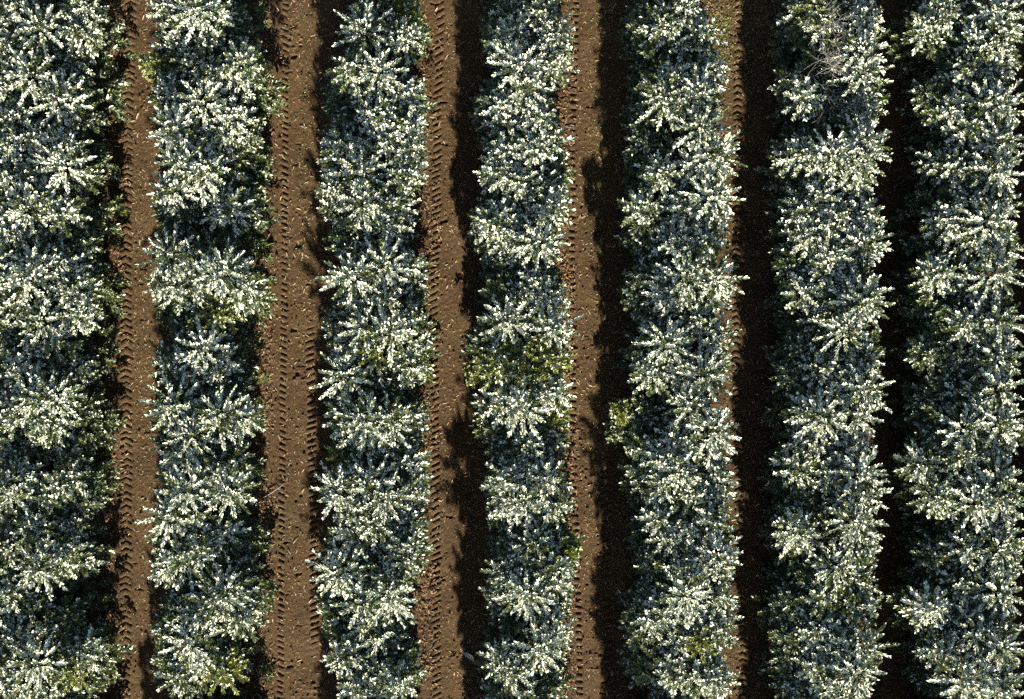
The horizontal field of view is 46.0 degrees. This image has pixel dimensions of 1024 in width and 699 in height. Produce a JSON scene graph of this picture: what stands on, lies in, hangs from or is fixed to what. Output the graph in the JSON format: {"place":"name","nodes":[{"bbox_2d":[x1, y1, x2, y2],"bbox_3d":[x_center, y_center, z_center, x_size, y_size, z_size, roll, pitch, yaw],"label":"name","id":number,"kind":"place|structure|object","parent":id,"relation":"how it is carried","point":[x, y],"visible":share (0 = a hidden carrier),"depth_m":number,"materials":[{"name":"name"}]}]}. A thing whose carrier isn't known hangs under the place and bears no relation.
{"place":"outdoors","nodes":[
{"label":"outdoors","id":0,"kind":"place"},
{"bbox_2d":[0,0,1023,698],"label":"ground","id":1,"kind":"structure","parent":0,"point":[454,442],"depth_m":32.00,"materials":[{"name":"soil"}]},
{"bbox_2d":[0,504,114,600],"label":"orchard tree","id":2,"kind":"object","parent":1,"relation":"on","point":[65,549],"visible":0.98,"depth_m":29.45,"materials":[{"name":"green plant"}]},
{"bbox_2d":[0,563,118,664],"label":"orchard tree","id":3,"kind":"object","parent":1,"relation":"on","point":[59,616],"visible":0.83,"depth_m":29.58,"materials":[{"name":"green plant"}]},
{"bbox_2d":[0,115,119,200],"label":"orchard tree","id":4,"kind":"object","parent":1,"relation":"on","point":[28,154],"visible":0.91,"depth_m":29.23,"materials":[{"name":"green plant"}]},
{"bbox_2d":[0,293,120,400],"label":"orchard tree","id":5,"kind":"object","parent":1,"relation":"on","point":[28,339],"visible":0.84,"depth_m":29.60,"materials":[{"name":"green plant"}]},
{"bbox_2d":[0,440,123,533],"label":"orchard tree","id":6,"kind":"object","parent":1,"relation":"on","point":[71,481],"visible":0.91,"depth_m":29.53,"materials":[{"name":"green plant"}]},
{"bbox_2d":[0,364,126,468],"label":"orchard tree","id":7,"kind":"object","parent":1,"relation":"on","point":[47,421],"visible":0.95,"depth_m":29.39,"materials":[{"name":"green plant"}]},
{"bbox_2d":[0,235,130,336],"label":"orchard tree","id":8,"kind":"object","parent":1,"relation":"on","point":[74,289],"visible":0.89,"depth_m":29.28,"materials":[{"name":"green plant"}]},
{"bbox_2d":[0,172,131,264],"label":"orchard tree","id":9,"kind":"object","parent":1,"relation":"on","point":[63,215],"visible":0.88,"depth_m":29.48,"materials":[{"name":"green plant"}]},
{"bbox_2d":[0,38,131,141],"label":"orchard tree","id":10,"kind":"object","parent":1,"relation":"on","point":[65,92],"visible":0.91,"depth_m":29.49,"materials":[{"name":"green plant"}]},
{"bbox_2d":[0,615,135,698],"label":"orchard tree","id":11,"kind":"object","parent":1,"relation":"on","point":[78,670],"visible":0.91,"depth_m":29.33,"materials":[{"name":"green plant"}]},
{"bbox_2d":[0,0,138,79],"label":"orchard tree","id":12,"kind":"object","parent":1,"relation":"on","point":[77,24],"visible":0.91,"depth_m":29.38,"materials":[{"name":"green plant"}]},
{"bbox_2d":[55,0,108,4],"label":"orchard tree","id":13,"kind":"object","parent":1,"relation":"on","point":[103,1],"visible":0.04,"depth_m":31.30,"materials":[{"name":"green plant"}]},
{"bbox_2d":[135,490,268,590],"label":"orchard tree","id":14,"kind":"object","parent":1,"relation":"on","point":[188,543],"visible":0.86,"depth_m":29.32,"materials":[{"name":"green plant"}]},
{"bbox_2d":[139,371,267,473],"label":"orchard tree","id":15,"kind":"object","parent":1,"relation":"on","point":[180,415],"visible":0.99,"depth_m":29.11,"materials":[{"name":"green plant"}]},
{"bbox_2d":[148,314,260,406],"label":"orchard tree","id":16,"kind":"object","parent":1,"relation":"on","point":[207,359],"visible":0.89,"depth_m":29.53,"materials":[{"name":"green plant"}]},
{"bbox_2d":[143,0,266,72],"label":"orchard tree","id":17,"kind":"object","parent":1,"relation":"on","point":[218,25],"visible":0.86,"depth_m":29.30,"materials":[{"name":"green plant"}]},
{"bbox_2d":[135,221,277,336],"bbox_3d":[-7.540,-1.523,30.152,3.159,3.618,2.748,16,90,0],"label":"orchard tree","id":18,"kind":"object","parent":1,"relation":"on","point":[226,286],"visible":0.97,"depth_m":29.14,"materials":[{"name":"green plant"}]},
{"bbox_2d":[149,606,267,698],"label":"orchard tree","id":19,"kind":"object","parent":1,"relation":"on","point":[192,664],"visible":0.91,"depth_m":29.41,"materials":[{"name":"green plant"}]},
{"bbox_2d":[146,94,273,206],"bbox_3d":[-7.485,-4.877,30.216,2.758,3.627,2.933,0,90,0],"label":"orchard tree","id":20,"kind":"object","parent":1,"relation":"on","point":[211,155],"visible":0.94,"depth_m":29.20,"materials":[{"name":"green plant"}]},
{"bbox_2d":[153,435,266,523],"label":"orchard tree","id":21,"kind":"object","parent":1,"relation":"on","point":[223,479],"visible":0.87,"depth_m":29.16,"materials":[{"name":"green plant"}]},
{"bbox_2d":[146,168,281,258],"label":"orchard tree","id":22,"kind":"object","parent":1,"relation":"on","point":[234,215],"visible":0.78,"depth_m":29.70,"materials":[{"name":"green plant"}]},
{"bbox_2d":[138,37,290,134],"bbox_3d":[-7.472,-6.457,30.208,3.403,3.552,2.665,0,90,0],"label":"orchard tree","id":23,"kind":"object","parent":1,"relation":"on","point":[226,75],"visible":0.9,"depth_m":29.32,"materials":[{"name":"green plant"}]},
{"bbox_2d":[149,557,280,647],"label":"orchard tree","id":24,"kind":"object","parent":1,"relation":"on","point":[233,604],"visible":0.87,"depth_m":29.21,"materials":[{"name":"green plant"}]},
{"bbox_2d":[203,683,247,698],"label":"orchard tree","id":25,"kind":"object","parent":1,"relation":"on","point":[241,696],"visible":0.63,"depth_m":31.52,"materials":[{"name":"green plant"}]},
{"bbox_2d":[224,0,242,5],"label":"orchard tree","id":26,"kind":"object","parent":1,"relation":"on","point":[240,2],"visible":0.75,"depth_m":31.25,"materials":[{"name":"green plant"}]},
{"bbox_2d":[250,0,269,19],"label":"grass tuft","id":27,"kind":"object","parent":1,"relation":"on","point":[260,11],"visible":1,"depth_m":31.92,"materials":[{"name":"green plant"}]},
{"bbox_2d":[248,234,273,260],"bbox_3d":[-6.693,-2.726,31.902,0.952,0.395,0.906,37,90,0],"label":"grass tuft","id":28,"kind":"object","parent":1,"relation":"on","point":[259,252],"visible":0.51,"depth_m":31.91,"materials":[{"name":"green plant"}]},
{"bbox_2d":[256,337,268,348],"bbox_3d":[-6.670,-0.192,31.932,0.527,0.326,0.422,0,90,0],"label":"grass tuft","id":29,"kind":"object","parent":1,"relation":"on","point":[260,343],"visible":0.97,"depth_m":31.95,"materials":[{"name":"green plant"}]},
{"bbox_2d":[257,661,269,675],"bbox_3d":[-6.565,8.435,31.938,0.419,0.176,0.480,39,90,0],"label":"grass tuft","id":30,"kind":"object","parent":1,"relation":"on","point":[262,666],"visible":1,"depth_m":31.96,"materials":[{"name":"green plant"}]},
{"bbox_2d":[258,373,270,385],"bbox_3d":[-6.575,0.732,31.944,0.479,0.258,0.486,25,90,0],"label":"grass tuft","id":31,"kind":"object","parent":1,"relation":"on","point":[263,378],"visible":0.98,"depth_m":31.95,"materials":[{"name":"green plant"}]},
{"bbox_2d":[259,18,270,28],"bbox_3d":[-6.600,-8.612,31.938,0.461,0.248,0.387,0,90,0],"label":"grass tuft","id":32,"kind":"object","parent":1,"relation":"on","point":[265,26],"visible":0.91,"depth_m":31.93,"materials":[{"name":"green plant"}]},
{"bbox_2d":[258,537,271,549],"bbox_3d":[-6.666,5.028,31.892,0.825,0.430,0.726,0,90,0],"label":"grass tuft","id":33,"kind":"object","parent":1,"relation":"on","point":[268,544],"visible":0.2,"depth_m":31.92,"materials":[{"name":"green plant"}]},
{"bbox_2d":[258,253,274,264],"bbox_3d":[-6.512,-2.401,31.915,0.481,0.336,0.463,34,90,0],"label":"grass tuft","id":34,"kind":"object","parent":1,"relation":"on","point":[268,259],"visible":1,"depth_m":31.93,"materials":[{"name":"green plant"}]},
{"bbox_2d":[261,670,276,681],"bbox_3d":[-6.438,8.672,31.973,0.455,0.219,0.455,0,90,0],"label":"grass tuft","id":35,"kind":"object","parent":1,"relation":"on","point":[269,672],"visible":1,"depth_m":31.96,"materials":[{"name":"green plant"}]},
{"bbox_2d":[254,482,285,501],"bbox_3d":[-6.455,3.735,31.949,1.030,0.047,0.229,-29,90,0],"label":"fallen stick","id":36,"kind":"object","parent":1,"relation":"on","point":[268,494],"visible":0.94,"depth_m":31.93,"materials":[{"name":"grey wood"}]},
{"bbox_2d":[314,566,417,664],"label":"orchard tree","id":37,"kind":"object","parent":1,"relation":"on","point":[374,617],"visible":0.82,"depth_m":29.32,"materials":[{"name":"green plant"}]},
{"bbox_2d":[315,169,421,261],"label":"orchard tree","id":38,"kind":"object","parent":1,"relation":"on","point":[360,215],"visible":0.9,"depth_m":29.28,"materials":[{"name":"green plant"}]},
{"bbox_2d":[305,499,435,599],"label":"orchard tree","id":39,"kind":"object","parent":1,"relation":"on","point":[373,551],"visible":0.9,"depth_m":29.23,"materials":[{"name":"green plant"}]},
{"bbox_2d":[310,437,433,534],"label":"orchard tree","id":40,"kind":"object","parent":1,"relation":"on","point":[387,485],"visible":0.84,"depth_m":29.15,"materials":[{"name":"green plant"}]},
{"bbox_2d":[316,106,430,199],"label":"orchard tree","id":41,"kind":"object","parent":1,"relation":"on","point":[396,155],"visible":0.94,"depth_m":29.14,"materials":[{"name":"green plant"}]},
{"bbox_2d":[319,625,427,698],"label":"orchard tree","id":42,"kind":"object","parent":1,"relation":"on","point":[395,673],"visible":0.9,"depth_m":29.30,"materials":[{"name":"green plant"}]},
{"bbox_2d":[315,233,433,325],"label":"orchard tree","id":43,"kind":"object","parent":1,"relation":"on","point":[365,280],"visible":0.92,"depth_m":29.10,"materials":[{"name":"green plant"}]},
{"bbox_2d":[309,294,442,402],"bbox_3d":[-3.354,0.006,30.166,3.095,3.634,2.796,0,90,0],"label":"orchard tree","id":44,"kind":"object","parent":1,"relation":"on","point":[389,352],"visible":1,"depth_m":29.20,"materials":[{"name":"green plant"}]},
{"bbox_2d":[323,384,432,461],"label":"orchard tree","id":45,"kind":"object","parent":1,"relation":"on","point":[359,423],"visible":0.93,"depth_m":29.17,"materials":[{"name":"green plant"}]},
{"bbox_2d":[320,38,437,135],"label":"orchard tree","id":46,"kind":"object","parent":1,"relation":"on","point":[373,90],"visible":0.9,"depth_m":29.25,"materials":[{"name":"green plant"}]},
{"bbox_2d":[332,0,432,68],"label":"orchard tree","id":47,"kind":"object","parent":1,"relation":"on","point":[399,28],"visible":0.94,"depth_m":29.50,"materials":[{"name":"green plant"}]},
{"bbox_2d":[463,652,474,663],"bbox_3d":[-1.105,8.139,31.935,0.434,0.094,0.128,42,90,0],"label":"dry husk","id":48,"kind":"object","parent":1,"relation":"on","point":[469,656],"visible":0.94,"depth_m":31.92,"materials":[{"name":"grey plant"}]},
{"bbox_2d":[1,0,1023,698],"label":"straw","id":49,"kind":"object","parent":1,"relation":"on","point":[465,338],"visible":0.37,"depth_m":31.98,"materials":[{"name":"beige plant"}]},
{"bbox_2d":[3,0,1023,698],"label":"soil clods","id":50,"kind":"object","parent":1,"relation":"on","point":[461,358],"visible":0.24,"depth_m":31.98,"materials":[{"name":"brown soil"}]},
{"bbox_2d":[468,60,560,149],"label":"orchard tree","id":51,"kind":"object","parent":1,"relation":"on","point":[506,109],"visible":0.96,"depth_m":29.22,"materials":[{"name":"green plant"}]},
{"bbox_2d":[467,184,575,271],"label":"orchard tree","id":52,"kind":"object","parent":1,"relation":"on","point":[502,229],"visible":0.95,"depth_m":29.19,"materials":[{"name":"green plant"}]},
{"bbox_2d":[460,293,583,392],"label":"orchard tree","id":53,"kind":"object","parent":1,"relation":"on","point":[512,349],"visible":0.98,"depth_m":29.17,"materials":[{"name":"green plant"}]},
{"bbox_2d":[469,371,576,469],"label":"orchard tree","id":54,"kind":"object","parent":1,"relation":"on","point":[506,428],"visible":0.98,"depth_m":29.45,"materials":[{"name":"green plant"}]},
{"bbox_2d":[474,250,573,333],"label":"orchard tree","id":55,"kind":"object","parent":1,"relation":"on","point":[542,284],"visible":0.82,"depth_m":29.47,"materials":[{"name":"green plant"}]},
{"bbox_2d":[473,119,576,210],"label":"orchard tree","id":56,"kind":"object","parent":1,"relation":"on","point":[522,167],"visible":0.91,"depth_m":29.23,"materials":[{"name":"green plant"}]},
{"bbox_2d":[487,0,563,9],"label":"orchard tree","id":57,"kind":"object","parent":1,"relation":"on","point":[538,1],"visible":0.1,"depth_m":30.95,"materials":[{"name":"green plant"}]},
{"bbox_2d":[475,617,576,698],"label":"orchard tree","id":58,"kind":"object","parent":1,"relation":"on","point":[513,667],"visible":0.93,"depth_m":29.46,"materials":[{"name":"green plant"}]},
{"bbox_2d":[478,561,578,658],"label":"orchard tree","id":59,"kind":"object","parent":1,"relation":"on","point":[533,601],"visible":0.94,"depth_m":29.25,"materials":[{"name":"green plant"}]},
{"bbox_2d":[479,0,578,96],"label":"orchard tree","id":60,"kind":"object","parent":1,"relation":"on","point":[533,33],"visible":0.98,"depth_m":29.21,"materials":[{"name":"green plant"}]},
{"bbox_2d":[480,455,578,536],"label":"orchard tree","id":61,"kind":"object","parent":1,"relation":"on","point":[517,494],"visible":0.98,"depth_m":29.16,"materials":[{"name":"green plant"}]},
{"bbox_2d":[480,511,585,600],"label":"orchard tree","id":62,"kind":"object","parent":1,"relation":"on","point":[551,547],"visible":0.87,"depth_m":29.43,"materials":[{"name":"green plant"}]},
{"bbox_2d":[90,0,1023,697],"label":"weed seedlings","id":63,"kind":"object","parent":1,"relation":"on","point":[570,260],"visible":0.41,"depth_m":31.98,"materials":[{"name":"green plant"}]},
{"bbox_2d":[603,378,741,470],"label":"orchard tree","id":64,"kind":"object","parent":1,"relation":"on","point":[679,422],"visible":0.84,"depth_m":29.39,"materials":[{"name":"green plant"}]},
{"bbox_2d":[617,0,727,73],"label":"orchard tree","id":65,"kind":"object","parent":1,"relation":"on","point":[675,25],"visible":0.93,"depth_m":29.43,"materials":[{"name":"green plant"}]},
{"bbox_2d":[620,46,731,144],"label":"orchard tree","id":66,"kind":"object","parent":1,"relation":"on","point":[657,96],"visible":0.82,"depth_m":29.33,"materials":[{"name":"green plant"}]},
{"bbox_2d":[615,311,741,406],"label":"orchard tree","id":67,"kind":"object","parent":1,"relation":"on","point":[663,358],"visible":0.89,"depth_m":29.16,"materials":[{"name":"green plant"}]},
{"bbox_2d":[617,440,739,518],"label":"orchard tree","id":68,"kind":"object","parent":1,"relation":"on","point":[683,481],"visible":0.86,"depth_m":29.19,"materials":[{"name":"green plant"}]},
{"bbox_2d":[617,633,740,698],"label":"orchard tree","id":69,"kind":"object","parent":1,"relation":"on","point":[659,673],"visible":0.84,"depth_m":29.44,"materials":[{"name":"green plant"}]},
{"bbox_2d":[615,561,743,663],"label":"orchard tree","id":70,"kind":"object","parent":1,"relation":"on","point":[695,622],"visible":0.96,"depth_m":29.20,"materials":[{"name":"green plant"}]},
{"bbox_2d":[613,171,745,264],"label":"orchard tree","id":71,"kind":"object","parent":1,"relation":"on","point":[691,222],"visible":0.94,"depth_m":29.28,"materials":[{"name":"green plant"}]},
{"bbox_2d":[616,244,748,348],"bbox_3d":[4.185,-1.357,30.217,3.049,3.476,2.686,0,90,0],"label":"orchard tree","id":72,"kind":"object","parent":1,"relation":"on","point":[693,291],"visible":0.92,"depth_m":29.22,"materials":[{"name":"green plant"}]},
{"bbox_2d":[623,491,742,593],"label":"orchard tree","id":73,"kind":"object","parent":1,"relation":"on","point":[660,538],"visible":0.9,"depth_m":29.19,"materials":[{"name":"green plant"}]},
{"bbox_2d":[621,102,747,212],"bbox_3d":[4.173,-4.776,30.225,2.865,3.478,2.568,-17,90,0],"label":"orchard tree","id":74,"kind":"object","parent":1,"relation":"on","point":[653,161],"visible":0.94,"depth_m":29.35,"materials":[{"name":"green plant"}]},
{"bbox_2d":[751,555,884,654],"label":"orchard tree","id":75,"kind":"object","parent":1,"relation":"on","point":[795,608],"visible":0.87,"depth_m":29.50,"materials":[{"name":"green plant"}]},
{"bbox_2d":[757,486,888,601],"bbox_3d":[7.659,4.713,30.073,2.798,3.838,2.904,0,90,0],"label":"orchard tree","id":76,"kind":"object","parent":1,"relation":"on","point":[795,536],"visible":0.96,"depth_m":29.25,"materials":[{"name":"green plant"}]},
{"bbox_2d":[753,114,892,206],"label":"orchard tree","id":77,"kind":"object","parent":1,"relation":"on","point":[807,151],"visible":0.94,"depth_m":29.14,"materials":[{"name":"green plant"}]},
{"bbox_2d":[762,296,885,399],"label":"orchard tree","id":78,"kind":"object","parent":1,"relation":"on","point":[806,352],"visible":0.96,"depth_m":29.46,"materials":[{"name":"green plant"}]},
{"bbox_2d":[756,439,892,523],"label":"orchard tree","id":79,"kind":"object","parent":1,"relation":"on","point":[802,480],"visible":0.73,"depth_m":29.30,"materials":[{"name":"green plant"}]},
{"bbox_2d":[760,364,895,464],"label":"orchard tree","id":80,"kind":"object","parent":1,"relation":"on","point":[814,418],"visible":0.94,"depth_m":29.16,"materials":[{"name":"green plant"}]},
{"bbox_2d":[767,0,889,85],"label":"orchard tree","id":81,"kind":"object","parent":1,"relation":"on","point":[811,25],"visible":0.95,"depth_m":29.45,"materials":[{"name":"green plant"}]},
{"bbox_2d":[757,612,899,698],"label":"orchard tree","id":82,"kind":"object","parent":1,"relation":"on","point":[814,673],"visible":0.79,"depth_m":29.23,"materials":[{"name":"green plant"}]},
{"bbox_2d":[764,172,893,278],"bbox_3d":[7.862,-3.114,30.367,2.861,3.166,2.803,0,90,0],"label":"orchard tree","id":83,"kind":"object","parent":1,"relation":"on","point":[812,215],"visible":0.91,"depth_m":29.26,"materials":[{"name":"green plant"}]},
{"bbox_2d":[763,232,894,335],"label":"orchard tree","id":84,"kind":"object","parent":1,"relation":"on","point":[804,283],"visible":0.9,"depth_m":29.35,"materials":[{"name":"green plant"}]},
{"bbox_2d":[766,38,894,137],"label":"orchard tree","id":85,"kind":"object","parent":1,"relation":"on","point":[813,94],"visible":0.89,"depth_m":29.55,"materials":[{"name":"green plant"}]},
{"bbox_2d":[913,685,959,698],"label":"orchard tree","id":86,"kind":"object","parent":1,"relation":"on","point":[918,693],"visible":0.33,"depth_m":31.25,"materials":[{"name":"green plant"}]},
{"bbox_2d":[902,0,978,8],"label":"orchard tree","id":87,"kind":"object","parent":1,"relation":"on","point":[905,2],"visible":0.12,"depth_m":31.48,"materials":[{"name":"green plant"}]},
{"bbox_2d":[879,239,1023,339],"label":"orchard tree","id":88,"kind":"object","parent":1,"relation":"on","point":[931,288],"visible":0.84,"depth_m":29.52,"materials":[{"name":"green plant"}]},
{"bbox_2d":[880,560,1023,662],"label":"orchard tree","id":89,"kind":"object","parent":1,"relation":"on","point":[937,604],"visible":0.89,"depth_m":29.31,"materials":[{"name":"green plant"}]},
{"bbox_2d":[881,429,1023,532],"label":"orchard tree","id":90,"kind":"object","parent":1,"relation":"on","point":[940,482],"visible":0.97,"depth_m":29.18,"materials":[{"name":"green plant"}]},
{"bbox_2d":[883,0,1023,81],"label":"orchard tree","id":91,"kind":"object","parent":1,"relation":"on","point":[933,33],"visible":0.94,"depth_m":29.33,"materials":[{"name":"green plant"}]},
{"bbox_2d":[888,358,1023,455],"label":"orchard tree","id":92,"kind":"object","parent":1,"relation":"on","point":[941,405],"visible":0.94,"depth_m":29.55,"materials":[{"name":"green plant"}]},
{"bbox_2d":[888,178,1023,273],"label":"orchard tree","id":93,"kind":"object","parent":1,"relation":"on","point":[965,224],"visible":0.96,"depth_m":29.38,"materials":[{"name":"green plant"}]},
{"bbox_2d":[889,295,1023,388],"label":"orchard tree","id":94,"kind":"object","parent":1,"relation":"on","point":[977,342],"visible":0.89,"depth_m":29.43,"materials":[{"name":"green plant"}]},
{"bbox_2d":[892,610,1023,698],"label":"orchard tree","id":95,"kind":"object","parent":1,"relation":"on","point":[948,671],"visible":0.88,"depth_m":29.10,"materials":[{"name":"green plant"}]},
{"bbox_2d":[895,48,1023,142],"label":"orchard tree","id":96,"kind":"object","parent":1,"relation":"on","point":[957,91],"visible":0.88,"depth_m":29.31,"materials":[{"name":"green plant"}]},
{"bbox_2d":[896,493,1023,591],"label":"orchard tree","id":97,"kind":"object","parent":1,"relation":"on","point":[987,548],"visible":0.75,"depth_m":29.48,"materials":[{"name":"green plant"}]},
{"bbox_2d":[902,107,1023,198],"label":"orchard tree","id":98,"kind":"object","parent":1,"relation":"on","point":[974,155],"visible":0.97,"depth_m":29.30,"materials":[{"name":"green plant"}]},
{"bbox_2d":[1008,403,1023,448],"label":"orchard tree","id":99,"kind":"object","parent":1,"relation":"on","point":[1019,439],"visible":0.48,"depth_m":30.80,"materials":[{"name":"green plant"}]},
{"bbox_2d":[1014,342,1023,377],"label":"orchard tree","id":100,"kind":"object","parent":1,"relation":"on","point":[1021,368],"visible":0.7,"depth_m":31.48,"materials":[{"name":"green plant"}]}
]}

